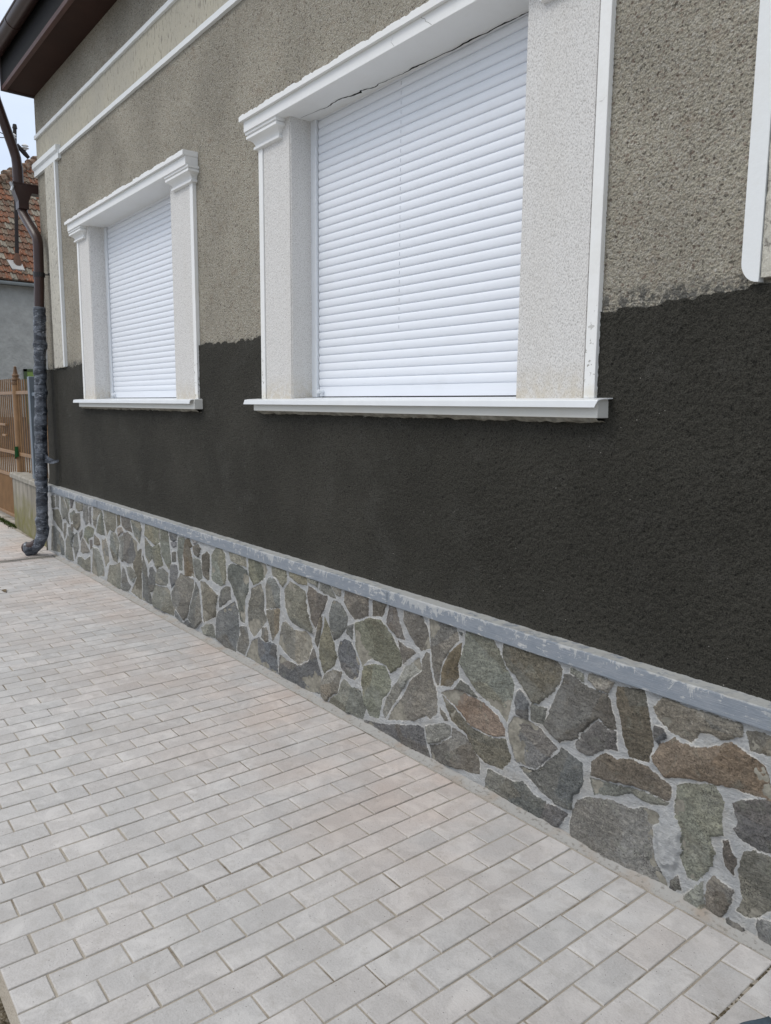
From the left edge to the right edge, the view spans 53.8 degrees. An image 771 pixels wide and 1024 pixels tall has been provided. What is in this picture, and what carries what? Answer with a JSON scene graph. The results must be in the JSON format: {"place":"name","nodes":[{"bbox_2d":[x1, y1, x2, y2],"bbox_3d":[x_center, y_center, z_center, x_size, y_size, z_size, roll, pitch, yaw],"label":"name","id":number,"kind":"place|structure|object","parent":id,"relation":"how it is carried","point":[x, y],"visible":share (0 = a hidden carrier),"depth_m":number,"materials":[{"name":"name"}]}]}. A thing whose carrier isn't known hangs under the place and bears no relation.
{"place":"outdoors","nodes":[
{"label":"outdoors","id":0,"kind":"place"},
{"bbox_2d":[0,0,36,173],"label":"sky","id":1,"kind":"structure","parent":0,"point":[19,110],"materials":[{"name":"white"}]},
{"bbox_2d":[0,455,48,517],"bbox_3d":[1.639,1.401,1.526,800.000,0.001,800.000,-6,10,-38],"label":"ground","id":2,"kind":"structure","parent":0,"point":[16,467],"depth_m":19.11,"materials":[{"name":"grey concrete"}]},
{"bbox_2d":[0,998,9,1023],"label":"soil gap","id":3,"kind":"object","parent":2,"relation":"on","point":[4,1019],"visible":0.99,"depth_m":1.93,"materials":[{"name":"brown soil"}]},
{"bbox_2d":[0,156,47,455],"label":"neighbour house","id":4,"kind":"structure","parent":2,"relation":"on","point":[16,315],"depth_m":21.90,"materials":[{"name":"paint"}]},
{"bbox_2d":[7,124,29,270],"bbox_3d":[-10.424,-8.883,21.587,0.765,4.071,0.390,-6,10,-38],"label":"service mast","id":5,"kind":"object","parent":4,"relation":"attached to","point":[16,263],"visible":0.7,"depth_m":21.65,"materials":[{"name":"metal"}]},
{"bbox_2d":[23,369,33,423],"bbox_3d":[-9.968,-3.398,22.438,1.250,1.580,0.074,-6,10,-38],"label":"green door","id":6,"kind":"structure","parent":4,"relation":"in","point":[27,372],"depth_m":22.02,"materials":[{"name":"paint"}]},
{"bbox_2d":[9,471,48,546],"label":"wall","id":7,"kind":"structure","parent":2,"relation":"on","point":[24,492],"depth_m":8.87,"materials":[{"name":"concrete"}]},
{"bbox_2d":[11,366,24,471],"bbox_3d":[-4.485,-1.126,9.275,0.108,1.282,0.108,-6,10,-38],"label":"fence post","id":8,"kind":"object","parent":7,"relation":"on","point":[15,377],"visible":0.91,"depth_m":9.23,"materials":[{"name":"brown paint"}]},
{"bbox_2d":[0,379,16,516],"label":"garden gate","id":9,"kind":"structure","parent":8,"relation":"attached to","point":[6,497],"depth_m":9.90,"materials":[{"name":"brown paint"}]},
{"bbox_2d":[14,446,18,458],"bbox_3d":[-4.511,-0.726,9.280,0.034,0.156,0.104,-6,10,-38],"label":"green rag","id":10,"kind":"object","parent":8,"relation":"attached to","point":[16,452],"visible":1,"depth_m":9.25,"materials":[{"name":"fabric"}]},
{"bbox_2d":[27,376,35,478],"bbox_3d":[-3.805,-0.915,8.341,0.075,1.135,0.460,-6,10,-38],"label":"square post","id":11,"kind":"object","parent":7,"relation":"on","point":[30,387],"visible":0.45,"depth_m":8.43,"materials":[{"name":"blue metal"}]},
{"bbox_2d":[15,379,48,474],"bbox_3d":[-3.995,-0.965,8.665,0.030,1.100,1.510,-6,10,-38],"label":"metal fence","id":12,"kind":"object","parent":7,"relation":"on","point":[22,453],"visible":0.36,"depth_m":9.04,"materials":[{"name":"brown paint"}]},
{"bbox_2d":[0,0,770,945],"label":"house","id":13,"kind":"structure","parent":2,"relation":"on","point":[404,376],"depth_m":3.19,"materials":[{"name":"grey paint"}]},
{"bbox_2d":[64,149,202,411],"bbox_3d":[-1.902,-1.592,5.846,0.322,1.614,2.502,-6,10,-38],"label":"window","id":14,"kind":"structure","parent":13,"relation":"in","point":[137,247],"depth_m":5.84,"materials":[{"name":"white paint"}]},
{"bbox_2d":[239,0,616,422],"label":"window","id":15,"kind":"structure","parent":13,"relation":"in","point":[433,194],"depth_m":3.22,"materials":[{"name":"white paint"}]},
{"bbox_2d":[0,522,770,1023],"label":"pavement","id":16,"kind":"structure","parent":0,"point":[386,794],"depth_m":2.52,"materials":[{"name":"concrete"}]},
{"bbox_2d":[0,555,54,562],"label":"drain channel","id":17,"kind":"object","parent":16,"relation":"in","point":[12,560],"visible":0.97,"depth_m":7.54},
{"bbox_2d":[0,511,770,1023],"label":"joint sand","id":18,"kind":"structure","parent":16,"relation":"in","point":[8,1005],"depth_m":2.36,"materials":[{"name":"grey sand"}]},
{"bbox_2d":[0,516,15,528],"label":"grass","id":19,"kind":"structure","parent":18,"relation":"on","point":[9,524],"depth_m":9.64,"materials":[{"name":"green plant"}]},
{"bbox_2d":[55,556,770,959],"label":"wall foot mortar","id":20,"kind":"object","parent":18,"relation":"on","point":[703,914],"depth_m":3.02,"materials":[{"name":"grey concrete"}]},
{"bbox_2d":[711,966,770,1019],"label":"joint dirt","id":21,"kind":"structure","parent":18,"relation":"on","point":[741,995],"depth_m":1.99,"materials":[{"name":"soil"}]},
{"bbox_2d":[740,1016,770,1023],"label":"cloth","id":22,"kind":"object","parent":16,"relation":"on","point":[766,1020],"visible":1,"depth_m":1.89,"materials":[{"name":"blue fabric"}]}
]}

